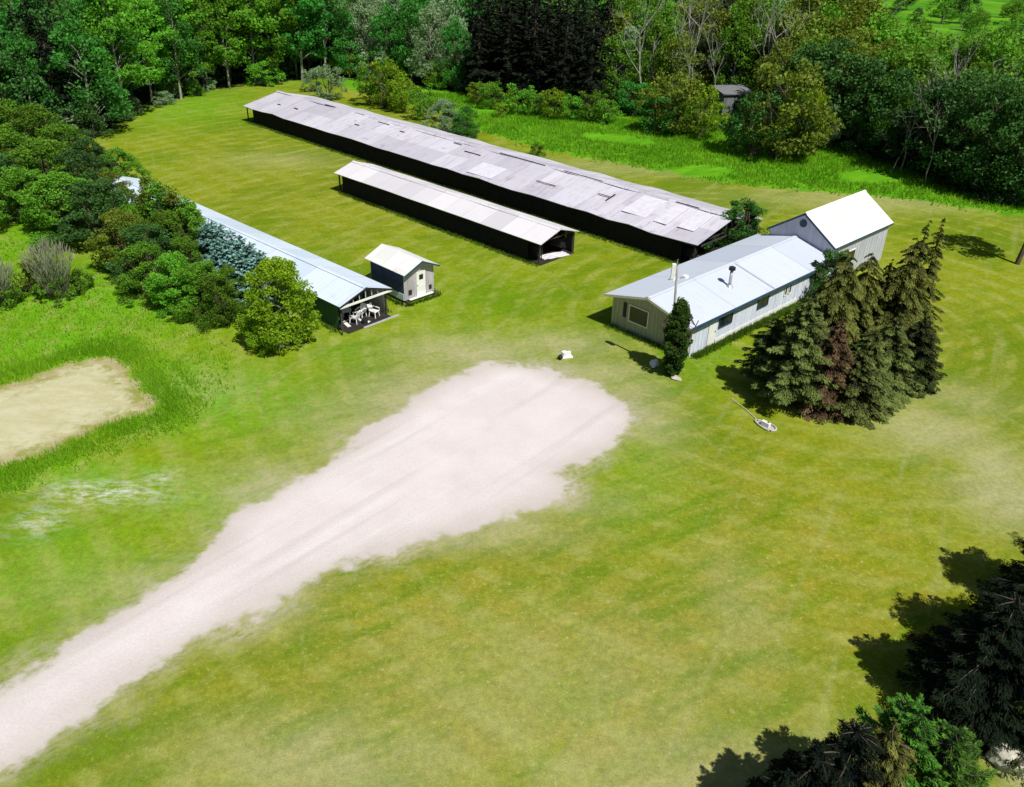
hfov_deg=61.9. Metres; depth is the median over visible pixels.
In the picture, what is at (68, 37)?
woodland tree
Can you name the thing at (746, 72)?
woodland tree
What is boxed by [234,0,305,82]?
aspen
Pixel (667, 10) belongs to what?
woodland tree
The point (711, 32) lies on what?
woodland tree
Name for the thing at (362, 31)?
willow
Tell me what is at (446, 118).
round bush
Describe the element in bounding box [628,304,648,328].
window
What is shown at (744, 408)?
hose
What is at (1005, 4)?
tree
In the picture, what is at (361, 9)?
willow
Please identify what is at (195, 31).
aspen
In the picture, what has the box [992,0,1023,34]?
tree
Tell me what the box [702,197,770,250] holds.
shrub
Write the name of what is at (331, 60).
edge bush
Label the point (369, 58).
edge bush
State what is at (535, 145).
round bush
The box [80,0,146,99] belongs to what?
aspen
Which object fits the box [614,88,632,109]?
edge bush
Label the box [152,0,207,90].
aspen
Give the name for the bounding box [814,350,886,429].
spruce
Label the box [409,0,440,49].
woodland tree
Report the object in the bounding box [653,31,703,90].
woodland tree
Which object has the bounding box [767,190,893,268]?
tall annex
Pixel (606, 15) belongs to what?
black spruce
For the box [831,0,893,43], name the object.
woodland tree
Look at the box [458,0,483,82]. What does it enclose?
black spruce
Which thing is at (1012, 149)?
woodland tree
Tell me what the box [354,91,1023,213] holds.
meadow grass
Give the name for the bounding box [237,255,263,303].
blue spruce
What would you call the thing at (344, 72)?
edge bush
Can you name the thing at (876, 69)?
woodland tree
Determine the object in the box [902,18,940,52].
woodland tree
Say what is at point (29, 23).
dark spruce
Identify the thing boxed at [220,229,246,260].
blue spruce
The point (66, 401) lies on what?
dry pond bed
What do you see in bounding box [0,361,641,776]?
gravel drive
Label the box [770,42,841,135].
woodland tree
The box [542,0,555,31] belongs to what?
black spruce
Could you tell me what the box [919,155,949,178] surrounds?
edge bush
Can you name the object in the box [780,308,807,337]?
shrub
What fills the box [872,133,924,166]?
edge bush
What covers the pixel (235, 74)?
edge bush
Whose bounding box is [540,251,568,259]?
sheet
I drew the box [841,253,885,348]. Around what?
spruce
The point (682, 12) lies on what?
woodland tree
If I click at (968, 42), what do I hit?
woodland tree
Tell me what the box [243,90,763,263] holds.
long barn
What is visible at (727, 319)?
window
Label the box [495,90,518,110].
edge bush
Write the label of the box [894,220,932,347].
spruce
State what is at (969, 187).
edge bush
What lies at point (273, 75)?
edge bush
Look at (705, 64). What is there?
woodland tree
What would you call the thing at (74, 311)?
rank grass
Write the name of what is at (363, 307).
garden chair
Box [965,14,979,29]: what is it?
tree
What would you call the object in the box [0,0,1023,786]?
ground
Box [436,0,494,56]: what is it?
woodland tree
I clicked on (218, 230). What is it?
blue spruce
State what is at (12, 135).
hedgerow bush
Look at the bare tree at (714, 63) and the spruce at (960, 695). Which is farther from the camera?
the bare tree at (714, 63)
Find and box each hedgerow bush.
[0,98,52,151]
[0,103,71,166]
[0,124,54,199]
[0,152,25,218]
[0,165,65,225]
[4,136,86,204]
[11,170,109,247]
[32,121,103,177]
[41,148,111,213]
[46,176,146,248]
[67,136,117,178]
[83,208,150,271]
[92,170,132,204]
[93,146,152,177]
[103,222,191,294]
[106,202,149,244]
[112,240,176,303]
[113,186,141,228]
[137,210,189,260]
[142,250,203,316]
[164,259,231,326]
[168,236,205,288]
[186,273,249,332]
[213,264,248,303]
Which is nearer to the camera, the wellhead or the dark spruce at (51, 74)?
the wellhead
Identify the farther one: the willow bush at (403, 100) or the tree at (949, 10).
the tree at (949, 10)
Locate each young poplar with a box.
[130,173,158,222]
[137,178,163,221]
[147,192,172,240]
[154,184,183,223]
[159,188,184,232]
[170,195,203,255]
[179,202,211,255]
[184,216,205,257]
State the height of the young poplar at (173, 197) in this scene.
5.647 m
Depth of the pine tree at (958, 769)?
25.81 m
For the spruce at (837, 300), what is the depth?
54.27 m
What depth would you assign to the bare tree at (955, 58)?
105.71 m
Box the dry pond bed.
[0,356,158,467]
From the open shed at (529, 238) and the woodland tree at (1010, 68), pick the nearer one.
the open shed at (529, 238)
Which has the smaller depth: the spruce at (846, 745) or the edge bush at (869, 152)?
the spruce at (846, 745)
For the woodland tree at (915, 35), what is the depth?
112.06 m
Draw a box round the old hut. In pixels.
[712,85,751,114]
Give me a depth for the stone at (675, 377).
55.26 m
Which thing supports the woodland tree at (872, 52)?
on the ground at (698, 578)
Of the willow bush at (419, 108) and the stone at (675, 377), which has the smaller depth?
the stone at (675, 377)
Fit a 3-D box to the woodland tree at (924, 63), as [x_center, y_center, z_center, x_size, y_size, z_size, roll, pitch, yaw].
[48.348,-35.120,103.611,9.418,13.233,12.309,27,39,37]
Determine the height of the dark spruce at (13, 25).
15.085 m
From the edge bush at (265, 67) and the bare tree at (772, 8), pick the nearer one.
the bare tree at (772, 8)
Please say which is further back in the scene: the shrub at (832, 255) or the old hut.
the old hut
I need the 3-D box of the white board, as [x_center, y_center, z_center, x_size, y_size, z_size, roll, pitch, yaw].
[-12.060,-5.131,61.376,0.280,0.040,1.746,-17,35,-30]
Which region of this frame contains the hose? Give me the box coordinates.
[731,398,756,418]
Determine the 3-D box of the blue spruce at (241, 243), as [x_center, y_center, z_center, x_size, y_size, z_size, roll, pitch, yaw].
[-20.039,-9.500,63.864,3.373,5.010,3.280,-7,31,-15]
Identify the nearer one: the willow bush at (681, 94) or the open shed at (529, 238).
the open shed at (529, 238)
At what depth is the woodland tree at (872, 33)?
113.74 m
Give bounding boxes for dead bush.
[0,258,23,312]
[16,236,83,307]
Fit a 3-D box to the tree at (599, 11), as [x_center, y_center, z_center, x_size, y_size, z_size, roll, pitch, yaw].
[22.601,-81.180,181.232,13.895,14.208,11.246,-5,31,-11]
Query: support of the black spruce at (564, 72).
on the ground at (698, 578)
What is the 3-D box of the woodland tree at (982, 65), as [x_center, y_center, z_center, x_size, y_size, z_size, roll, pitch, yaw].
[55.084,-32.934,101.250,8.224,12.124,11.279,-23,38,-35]
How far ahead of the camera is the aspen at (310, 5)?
136.37 m
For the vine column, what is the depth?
54.25 m
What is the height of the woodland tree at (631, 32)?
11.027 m
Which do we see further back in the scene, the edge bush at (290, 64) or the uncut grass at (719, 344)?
the edge bush at (290, 64)
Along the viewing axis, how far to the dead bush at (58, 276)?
62.49 m
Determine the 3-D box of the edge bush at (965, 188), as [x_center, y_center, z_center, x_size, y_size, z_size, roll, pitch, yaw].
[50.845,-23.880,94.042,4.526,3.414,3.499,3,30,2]
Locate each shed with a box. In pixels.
[108,176,392,334]
[334,160,578,265]
[365,244,439,303]
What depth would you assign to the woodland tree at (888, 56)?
105.72 m
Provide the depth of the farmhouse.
62.00 m
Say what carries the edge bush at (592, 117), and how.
on the ground at (698, 578)
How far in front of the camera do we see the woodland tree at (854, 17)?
117.94 m
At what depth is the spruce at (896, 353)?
53.04 m
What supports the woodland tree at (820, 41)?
on the ground at (698, 578)
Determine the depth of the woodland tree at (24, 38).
111.02 m
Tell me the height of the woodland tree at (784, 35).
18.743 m
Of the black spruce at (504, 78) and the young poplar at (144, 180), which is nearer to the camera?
the young poplar at (144, 180)
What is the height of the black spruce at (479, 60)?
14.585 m
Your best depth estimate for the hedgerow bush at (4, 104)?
91.36 m
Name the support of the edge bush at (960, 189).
on the ground at (698, 578)
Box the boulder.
[985,742,1023,778]
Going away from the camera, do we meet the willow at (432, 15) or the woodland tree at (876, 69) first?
the woodland tree at (876, 69)
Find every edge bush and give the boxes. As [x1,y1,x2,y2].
[45,102,85,140]
[57,104,100,138]
[67,98,110,126]
[69,103,114,139]
[106,100,136,121]
[120,96,142,114]
[151,91,168,106]
[152,71,183,99]
[160,91,176,104]
[167,83,183,96]
[170,73,201,94]
[183,79,205,96]
[184,63,217,90]
[198,70,222,83]
[217,61,247,79]
[241,60,251,78]
[245,60,285,85]
[252,59,276,80]
[254,72,266,85]
[260,62,285,81]
[278,55,300,76]
[321,55,347,76]
[334,51,358,74]
[353,48,390,79]
[372,49,394,78]
[393,66,409,79]
[403,63,421,79]
[422,68,443,88]
[429,60,451,89]
[441,57,467,87]
[450,75,467,91]
[465,82,488,102]
[476,81,502,108]
[493,102,508,116]
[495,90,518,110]
[501,83,539,113]
[514,76,535,98]
[522,92,549,115]
[536,87,566,118]
[550,81,572,104]
[556,93,584,119]
[558,83,575,104]
[575,89,608,121]
[588,97,622,124]
[593,82,613,103]
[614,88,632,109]
[616,81,647,114]
[630,82,654,109]
[632,88,659,116]
[643,91,672,114]
[663,87,686,116]
[665,84,690,113]
[749,107,777,131]
[832,119,874,153]
[867,135,889,156]
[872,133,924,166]
[897,146,935,173]
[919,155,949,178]
[930,163,963,190]
[948,159,1010,202]
[950,165,978,193]
[955,169,980,189]
[970,158,1004,195]
[981,161,1023,205]
[990,182,1023,205]
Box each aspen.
[68,0,123,109]
[74,0,158,106]
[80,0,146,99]
[107,8,150,96]
[111,0,178,104]
[118,0,167,80]
[144,0,171,89]
[145,0,206,98]
[152,0,192,83]
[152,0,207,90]
[171,0,228,89]
[177,1,217,83]
[187,0,254,87]
[202,0,251,80]
[212,0,290,82]
[213,0,265,77]
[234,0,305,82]
[243,0,282,56]
[263,0,333,80]
[271,0,317,75]
[297,1,341,66]
[301,0,355,68]
[303,0,348,77]
[307,9,321,69]
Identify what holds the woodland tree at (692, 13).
on the ground at (698, 578)
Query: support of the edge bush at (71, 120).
on the ground at (698, 578)
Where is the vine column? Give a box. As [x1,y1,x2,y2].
[660,296,698,375]
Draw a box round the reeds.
[0,331,215,500]
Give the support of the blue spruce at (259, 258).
on the ground at (698, 578)
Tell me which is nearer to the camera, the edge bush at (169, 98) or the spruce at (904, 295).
the spruce at (904, 295)
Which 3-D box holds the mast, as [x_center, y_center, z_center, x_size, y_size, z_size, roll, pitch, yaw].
[10.168,-4.869,54.388,0.790,7.806,0.220,2,30,0]
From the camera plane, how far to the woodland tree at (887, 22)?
115.58 m
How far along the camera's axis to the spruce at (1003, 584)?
33.48 m
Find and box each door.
[416,270,425,295]
[706,320,717,345]
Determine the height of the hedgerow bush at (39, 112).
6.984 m
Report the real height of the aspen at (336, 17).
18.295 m
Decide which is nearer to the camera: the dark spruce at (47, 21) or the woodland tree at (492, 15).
the dark spruce at (47, 21)
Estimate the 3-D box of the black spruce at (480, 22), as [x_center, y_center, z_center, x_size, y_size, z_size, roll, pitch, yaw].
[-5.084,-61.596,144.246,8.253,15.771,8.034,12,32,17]
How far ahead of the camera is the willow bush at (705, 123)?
110.92 m
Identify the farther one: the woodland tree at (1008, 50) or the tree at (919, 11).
the tree at (919, 11)
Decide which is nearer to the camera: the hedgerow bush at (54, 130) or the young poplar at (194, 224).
the young poplar at (194, 224)
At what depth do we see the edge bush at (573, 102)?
119.52 m
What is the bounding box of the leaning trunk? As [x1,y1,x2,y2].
[1014,179,1023,264]
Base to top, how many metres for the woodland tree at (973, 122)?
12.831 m
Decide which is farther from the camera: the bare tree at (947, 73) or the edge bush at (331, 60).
the edge bush at (331, 60)
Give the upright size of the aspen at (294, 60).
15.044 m
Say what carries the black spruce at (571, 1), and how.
on the ground at (698, 578)
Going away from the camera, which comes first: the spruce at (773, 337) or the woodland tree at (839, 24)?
the spruce at (773, 337)
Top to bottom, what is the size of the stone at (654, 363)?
0.514 m
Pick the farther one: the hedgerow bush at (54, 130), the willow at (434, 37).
the willow at (434, 37)
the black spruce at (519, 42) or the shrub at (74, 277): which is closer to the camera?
the shrub at (74, 277)
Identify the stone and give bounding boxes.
[649,359,658,367]
[671,375,681,380]
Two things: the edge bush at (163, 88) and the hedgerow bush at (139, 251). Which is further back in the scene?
the edge bush at (163, 88)
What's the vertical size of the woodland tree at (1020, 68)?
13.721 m
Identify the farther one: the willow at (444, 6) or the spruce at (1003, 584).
the willow at (444, 6)
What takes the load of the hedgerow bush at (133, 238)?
on the ground at (698, 578)
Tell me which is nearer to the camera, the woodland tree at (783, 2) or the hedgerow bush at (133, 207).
the hedgerow bush at (133, 207)
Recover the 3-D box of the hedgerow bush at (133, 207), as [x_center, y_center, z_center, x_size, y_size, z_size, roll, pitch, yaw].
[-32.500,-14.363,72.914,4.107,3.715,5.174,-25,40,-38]
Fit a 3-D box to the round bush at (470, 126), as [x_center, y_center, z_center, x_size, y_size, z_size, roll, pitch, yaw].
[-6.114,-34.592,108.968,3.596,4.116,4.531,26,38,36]
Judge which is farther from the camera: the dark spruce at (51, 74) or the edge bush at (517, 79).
the edge bush at (517, 79)
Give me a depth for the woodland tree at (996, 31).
105.43 m
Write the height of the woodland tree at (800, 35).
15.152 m
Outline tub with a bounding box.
[361,317,367,323]
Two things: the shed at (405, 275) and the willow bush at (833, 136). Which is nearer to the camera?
the shed at (405, 275)
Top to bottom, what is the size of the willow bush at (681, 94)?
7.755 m
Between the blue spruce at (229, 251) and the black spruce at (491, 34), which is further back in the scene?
the black spruce at (491, 34)
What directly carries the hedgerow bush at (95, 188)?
on the ground at (698, 578)
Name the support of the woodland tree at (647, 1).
on the ground at (698, 578)
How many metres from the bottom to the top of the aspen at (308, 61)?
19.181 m
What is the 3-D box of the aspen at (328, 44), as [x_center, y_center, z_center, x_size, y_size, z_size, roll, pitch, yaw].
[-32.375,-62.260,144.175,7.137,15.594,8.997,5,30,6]
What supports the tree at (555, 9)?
on the ground at (698, 578)
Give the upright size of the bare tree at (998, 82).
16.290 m
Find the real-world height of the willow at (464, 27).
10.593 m
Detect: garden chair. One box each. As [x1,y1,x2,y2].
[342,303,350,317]
[349,310,360,324]
[355,302,366,317]
[367,302,379,318]
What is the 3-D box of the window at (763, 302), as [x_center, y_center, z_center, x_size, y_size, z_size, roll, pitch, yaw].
[18.476,-6.803,62.772,1.440,1.040,0.060,-24,39,-37]
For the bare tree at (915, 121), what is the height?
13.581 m
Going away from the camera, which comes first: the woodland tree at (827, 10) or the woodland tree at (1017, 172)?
the woodland tree at (1017, 172)
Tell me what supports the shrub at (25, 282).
on the ground at (698, 578)
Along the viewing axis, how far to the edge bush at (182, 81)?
127.81 m
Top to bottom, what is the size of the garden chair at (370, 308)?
0.957 m
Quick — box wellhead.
[557,350,572,359]
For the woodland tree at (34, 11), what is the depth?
112.19 m
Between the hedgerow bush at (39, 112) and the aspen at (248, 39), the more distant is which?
the aspen at (248, 39)
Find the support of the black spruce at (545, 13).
on the ground at (698, 578)
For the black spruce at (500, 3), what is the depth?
138.60 m
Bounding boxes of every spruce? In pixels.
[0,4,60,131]
[19,0,51,102]
[32,26,93,136]
[35,17,72,88]
[40,10,83,100]
[60,16,102,114]
[72,25,128,125]
[194,222,214,266]
[195,219,226,269]
[207,237,233,279]
[208,223,230,265]
[215,244,237,287]
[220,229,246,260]
[228,250,254,301]
[231,234,255,280]
[236,241,258,285]
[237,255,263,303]
[244,250,279,303]
[456,0,494,95]
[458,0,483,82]
[461,0,504,91]
[474,0,496,56]
[476,0,521,81]
[477,0,538,100]
[489,0,525,88]
[498,0,544,87]
[504,0,528,34]
[505,0,555,103]
[517,0,553,90]
[519,0,555,61]
[526,1,551,66]
[536,0,576,92]
[539,0,558,84]
[541,0,584,106]
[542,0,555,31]
[542,0,579,77]
[543,0,576,86]
[553,0,587,78]
[561,0,579,36]
[568,0,590,69]
[568,0,615,110]
[571,0,595,95]
[573,0,611,88]
[584,0,624,105]
[588,3,617,49]
[597,1,614,79]
[733,316,789,389]
[745,738,857,786]
[750,718,887,786]
[751,296,838,406]
[753,768,794,786]
[782,286,838,370]
[784,318,863,423]
[810,249,863,369]
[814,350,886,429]
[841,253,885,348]
[842,330,902,423]
[846,332,884,366]
[851,717,921,786]
[857,259,899,332]
[868,237,932,347]
[876,317,924,408]
[893,317,947,398]
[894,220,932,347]
[895,590,1023,766]
[908,217,945,354]
[937,549,1023,663]
[964,622,1023,780]
[994,539,1023,595]
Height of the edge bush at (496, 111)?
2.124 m
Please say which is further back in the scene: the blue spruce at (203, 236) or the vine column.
the blue spruce at (203, 236)
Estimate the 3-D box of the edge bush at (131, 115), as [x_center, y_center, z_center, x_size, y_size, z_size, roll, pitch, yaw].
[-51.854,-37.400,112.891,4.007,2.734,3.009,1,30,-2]
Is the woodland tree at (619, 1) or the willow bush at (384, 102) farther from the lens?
the woodland tree at (619, 1)
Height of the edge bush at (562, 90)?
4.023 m
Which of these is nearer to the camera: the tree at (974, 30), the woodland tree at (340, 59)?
the woodland tree at (340, 59)
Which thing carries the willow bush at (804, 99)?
on the ground at (698, 578)
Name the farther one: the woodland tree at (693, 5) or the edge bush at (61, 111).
the woodland tree at (693, 5)
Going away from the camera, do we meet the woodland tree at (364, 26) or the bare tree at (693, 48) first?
the bare tree at (693, 48)
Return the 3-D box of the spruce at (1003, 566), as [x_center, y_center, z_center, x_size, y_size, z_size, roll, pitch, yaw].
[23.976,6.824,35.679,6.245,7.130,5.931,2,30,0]
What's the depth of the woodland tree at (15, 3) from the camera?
117.93 m
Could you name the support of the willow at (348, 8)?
on the ground at (698, 578)
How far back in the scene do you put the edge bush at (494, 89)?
124.72 m
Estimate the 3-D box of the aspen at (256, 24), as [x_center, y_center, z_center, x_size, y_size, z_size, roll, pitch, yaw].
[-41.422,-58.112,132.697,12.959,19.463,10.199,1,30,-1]
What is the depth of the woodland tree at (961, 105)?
93.66 m
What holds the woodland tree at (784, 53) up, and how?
on the ground at (698, 578)
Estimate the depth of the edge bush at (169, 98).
122.08 m
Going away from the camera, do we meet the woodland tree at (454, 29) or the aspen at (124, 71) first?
the aspen at (124, 71)
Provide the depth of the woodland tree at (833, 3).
121.29 m
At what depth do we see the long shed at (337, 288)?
62.72 m
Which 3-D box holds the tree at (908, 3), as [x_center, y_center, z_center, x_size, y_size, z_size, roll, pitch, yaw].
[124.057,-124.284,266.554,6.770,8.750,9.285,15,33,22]
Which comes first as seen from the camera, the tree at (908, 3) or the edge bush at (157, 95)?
the edge bush at (157, 95)
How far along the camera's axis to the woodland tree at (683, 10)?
139.67 m
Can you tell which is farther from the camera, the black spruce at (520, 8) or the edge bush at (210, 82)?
the black spruce at (520, 8)
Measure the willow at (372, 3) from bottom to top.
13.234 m
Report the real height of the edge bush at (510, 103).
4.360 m
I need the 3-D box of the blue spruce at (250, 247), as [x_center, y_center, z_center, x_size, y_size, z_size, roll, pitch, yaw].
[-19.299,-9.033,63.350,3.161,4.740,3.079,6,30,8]
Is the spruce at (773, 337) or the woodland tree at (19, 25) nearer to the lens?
the spruce at (773, 337)
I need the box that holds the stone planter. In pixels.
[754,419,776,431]
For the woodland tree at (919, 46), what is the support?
on the ground at (698, 578)
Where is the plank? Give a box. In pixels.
[364,314,398,327]
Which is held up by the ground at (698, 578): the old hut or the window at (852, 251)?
the old hut
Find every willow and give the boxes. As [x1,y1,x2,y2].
[328,0,362,70]
[343,0,369,50]
[347,0,386,74]
[350,0,390,65]
[365,0,389,40]
[367,0,411,74]
[403,3,459,88]
[416,23,456,71]
[428,0,468,58]
[442,16,475,73]
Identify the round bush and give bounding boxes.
[420,98,466,133]
[452,105,480,137]
[526,141,545,156]
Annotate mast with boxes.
[670,261,677,344]
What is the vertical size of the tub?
0.320 m
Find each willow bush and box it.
[300,69,322,91]
[307,64,347,100]
[352,60,388,103]
[361,57,405,108]
[387,71,421,111]
[408,82,437,119]
[632,96,678,134]
[643,71,704,133]
[678,83,730,136]
[715,90,789,156]
[737,57,845,160]
[769,88,838,156]
[803,104,843,149]
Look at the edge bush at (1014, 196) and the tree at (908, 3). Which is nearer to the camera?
the edge bush at (1014, 196)
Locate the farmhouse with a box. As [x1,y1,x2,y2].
[604,234,842,356]
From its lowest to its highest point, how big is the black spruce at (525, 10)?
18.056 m
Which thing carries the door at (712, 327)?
in the farmhouse
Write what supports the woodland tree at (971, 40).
on the ground at (698, 578)
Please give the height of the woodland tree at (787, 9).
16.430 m
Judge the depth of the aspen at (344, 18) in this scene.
145.93 m
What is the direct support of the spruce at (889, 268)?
on the ground at (698, 578)
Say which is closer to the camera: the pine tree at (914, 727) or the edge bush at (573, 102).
the pine tree at (914, 727)
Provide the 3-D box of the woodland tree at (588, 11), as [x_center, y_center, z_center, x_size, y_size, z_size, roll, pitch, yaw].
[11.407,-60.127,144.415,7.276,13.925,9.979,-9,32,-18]
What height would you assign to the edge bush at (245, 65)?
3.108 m
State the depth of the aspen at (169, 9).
121.35 m
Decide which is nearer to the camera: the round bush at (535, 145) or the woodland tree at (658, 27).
the round bush at (535, 145)
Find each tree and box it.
[0,0,17,6]
[0,0,39,117]
[0,0,70,72]
[0,2,39,92]
[0,18,42,81]
[0,28,61,136]
[0,35,63,122]
[13,0,52,42]
[26,11,81,90]
[33,0,83,66]
[42,18,134,133]
[50,0,112,97]
[65,0,100,95]
[235,256,321,349]
[332,12,363,77]
[355,0,387,44]
[368,4,410,80]
[383,0,433,82]
[392,0,434,77]
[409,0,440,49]
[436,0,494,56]
[439,16,473,89]
[483,0,515,45]
[512,1,543,23]
[522,0,582,31]
[568,0,598,52]
[589,11,646,77]
[591,0,615,25]
[592,32,640,101]
[593,1,614,27]
[598,0,644,64]
[598,25,645,89]
[602,0,649,81]
[609,0,664,83]
[620,0,685,85]
[626,14,680,93]
[631,0,679,77]
[633,0,665,81]
[640,0,687,80]
[651,0,697,72]
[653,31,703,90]
[654,19,695,79]
[657,0,694,67]
[668,0,715,74]
[672,0,722,78]
[675,5,724,80]
[680,0,715,72]
[680,0,741,97]
[682,0,719,81]
[682,0,727,39]
[688,0,755,81]
[692,0,742,89]
[701,23,727,115]
[708,7,760,87]
[711,0,780,88]
[714,0,779,78]
[734,6,786,103]
[747,0,777,103]
[748,37,804,132]
[752,0,792,89]
[755,0,806,91]
[760,0,815,92]
[760,0,820,87]
[761,0,828,92]
[765,11,830,101]
[769,1,804,66]
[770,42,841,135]
[778,0,857,41]
[782,34,852,115]
[788,2,855,66]
[792,37,882,142]
[802,16,864,91]
[804,1,852,34]
[811,33,872,104]
[830,55,895,149]
[831,0,893,18]
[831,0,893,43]
[833,47,894,137]
[838,26,879,72]
[840,7,884,70]
[841,37,911,119]
[852,12,907,81]
[853,40,925,121]
[854,693,949,786]
[865,15,901,43]
[865,66,933,159]
[868,44,955,154]
[872,24,929,93]
[873,79,969,172]
[878,44,948,126]
[889,0,902,14]
[892,110,933,171]
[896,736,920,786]
[900,56,956,171]
[901,0,919,9]
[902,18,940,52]
[902,67,1009,181]
[906,7,924,23]
[909,718,998,786]
[912,41,953,113]
[916,84,949,182]
[919,31,965,126]
[925,0,958,23]
[927,35,973,140]
[932,20,992,148]
[932,60,1006,152]
[933,72,1023,192]
[935,9,967,39]
[937,32,994,132]
[943,26,1023,128]
[944,36,1023,143]
[945,0,970,14]
[952,0,983,20]
[953,52,1023,162]
[957,13,970,29]
[959,27,988,44]
[960,32,991,69]
[961,9,992,39]
[962,29,1023,70]
[963,86,1023,159]
[964,85,1023,200]
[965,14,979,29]
[968,52,1023,135]
[969,56,1023,150]
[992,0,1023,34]
[996,127,1023,197]
[1000,2,1012,16]
[1014,25,1023,48]
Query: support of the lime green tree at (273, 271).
on the ground at (698, 578)
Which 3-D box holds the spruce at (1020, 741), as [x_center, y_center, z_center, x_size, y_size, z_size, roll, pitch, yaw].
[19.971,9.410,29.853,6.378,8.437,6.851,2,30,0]
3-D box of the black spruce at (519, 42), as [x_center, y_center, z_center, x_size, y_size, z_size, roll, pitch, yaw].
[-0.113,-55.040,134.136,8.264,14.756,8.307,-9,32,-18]
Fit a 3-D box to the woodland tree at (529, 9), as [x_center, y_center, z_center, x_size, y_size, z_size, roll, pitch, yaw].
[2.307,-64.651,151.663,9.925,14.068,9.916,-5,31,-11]
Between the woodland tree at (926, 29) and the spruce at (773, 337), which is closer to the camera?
the spruce at (773, 337)
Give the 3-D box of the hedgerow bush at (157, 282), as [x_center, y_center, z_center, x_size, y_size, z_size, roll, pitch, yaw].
[-24.401,-8.119,61.676,4.320,4.572,5.786,-7,31,-15]
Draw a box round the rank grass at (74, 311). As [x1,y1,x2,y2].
[0,227,237,491]
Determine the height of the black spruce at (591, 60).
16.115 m
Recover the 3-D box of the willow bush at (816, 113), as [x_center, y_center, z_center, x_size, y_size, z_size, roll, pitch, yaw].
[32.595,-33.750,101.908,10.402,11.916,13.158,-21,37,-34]
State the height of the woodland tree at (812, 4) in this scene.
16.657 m
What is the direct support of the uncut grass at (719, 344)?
on the ground at (698, 578)
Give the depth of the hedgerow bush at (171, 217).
68.10 m
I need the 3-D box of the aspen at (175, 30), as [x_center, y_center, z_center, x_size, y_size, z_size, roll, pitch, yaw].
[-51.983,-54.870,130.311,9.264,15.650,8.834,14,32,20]
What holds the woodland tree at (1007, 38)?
on the ground at (698, 578)
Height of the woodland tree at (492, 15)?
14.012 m
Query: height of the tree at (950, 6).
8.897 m
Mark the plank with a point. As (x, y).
(367, 326)
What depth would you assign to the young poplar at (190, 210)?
68.59 m
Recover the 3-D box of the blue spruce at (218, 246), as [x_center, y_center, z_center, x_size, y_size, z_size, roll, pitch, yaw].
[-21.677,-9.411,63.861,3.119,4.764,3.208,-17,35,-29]
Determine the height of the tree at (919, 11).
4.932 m
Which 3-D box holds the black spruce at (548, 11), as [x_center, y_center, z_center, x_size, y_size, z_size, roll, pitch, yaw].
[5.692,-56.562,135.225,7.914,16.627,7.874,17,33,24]
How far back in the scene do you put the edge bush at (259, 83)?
136.00 m
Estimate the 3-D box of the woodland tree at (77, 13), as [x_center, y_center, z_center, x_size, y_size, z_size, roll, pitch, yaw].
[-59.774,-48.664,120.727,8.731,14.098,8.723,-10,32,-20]
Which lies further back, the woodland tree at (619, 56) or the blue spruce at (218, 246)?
the woodland tree at (619, 56)
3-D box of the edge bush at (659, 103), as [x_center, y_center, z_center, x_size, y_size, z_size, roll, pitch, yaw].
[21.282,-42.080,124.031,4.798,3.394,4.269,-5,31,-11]
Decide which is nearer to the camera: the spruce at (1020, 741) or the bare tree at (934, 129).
the spruce at (1020, 741)
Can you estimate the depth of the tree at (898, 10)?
254.57 m
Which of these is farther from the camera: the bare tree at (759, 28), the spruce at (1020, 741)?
the bare tree at (759, 28)
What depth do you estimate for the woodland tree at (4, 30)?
99.90 m
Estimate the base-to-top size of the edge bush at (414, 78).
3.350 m
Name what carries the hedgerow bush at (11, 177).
on the ground at (698, 578)
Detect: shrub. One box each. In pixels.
[6,259,53,297]
[63,268,94,295]
[239,311,272,356]
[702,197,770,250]
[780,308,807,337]
[807,248,850,303]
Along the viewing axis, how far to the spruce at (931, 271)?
57.04 m
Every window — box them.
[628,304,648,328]
[718,312,733,328]
[757,295,769,309]
[849,248,855,260]
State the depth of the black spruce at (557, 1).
140.84 m
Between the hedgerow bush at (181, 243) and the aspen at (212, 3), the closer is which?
the hedgerow bush at (181, 243)
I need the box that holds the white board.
[339,317,350,326]
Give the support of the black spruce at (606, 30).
on the ground at (698, 578)
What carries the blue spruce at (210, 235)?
on the ground at (698, 578)
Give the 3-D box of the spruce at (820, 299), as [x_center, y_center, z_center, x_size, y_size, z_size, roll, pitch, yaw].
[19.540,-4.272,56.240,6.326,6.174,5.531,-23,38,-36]
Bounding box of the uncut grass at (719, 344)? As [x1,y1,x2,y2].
[245,121,810,360]
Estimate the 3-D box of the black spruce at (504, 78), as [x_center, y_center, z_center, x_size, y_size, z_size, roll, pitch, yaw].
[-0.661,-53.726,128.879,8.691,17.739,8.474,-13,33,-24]
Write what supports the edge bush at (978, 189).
on the ground at (698, 578)
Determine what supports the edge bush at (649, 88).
on the ground at (698, 578)
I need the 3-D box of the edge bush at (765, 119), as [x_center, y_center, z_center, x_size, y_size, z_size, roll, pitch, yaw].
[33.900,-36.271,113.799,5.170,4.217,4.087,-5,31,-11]
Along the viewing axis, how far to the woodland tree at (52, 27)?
110.60 m
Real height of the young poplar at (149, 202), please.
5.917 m
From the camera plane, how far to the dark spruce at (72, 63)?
110.97 m
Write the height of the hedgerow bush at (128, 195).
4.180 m
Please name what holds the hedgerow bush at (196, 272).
on the ground at (698, 578)
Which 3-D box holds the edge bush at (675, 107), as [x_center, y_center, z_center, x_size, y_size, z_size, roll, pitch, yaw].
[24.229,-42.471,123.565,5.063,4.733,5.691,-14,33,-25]
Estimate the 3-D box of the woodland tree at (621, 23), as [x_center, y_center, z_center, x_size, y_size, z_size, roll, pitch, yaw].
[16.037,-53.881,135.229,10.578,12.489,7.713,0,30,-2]

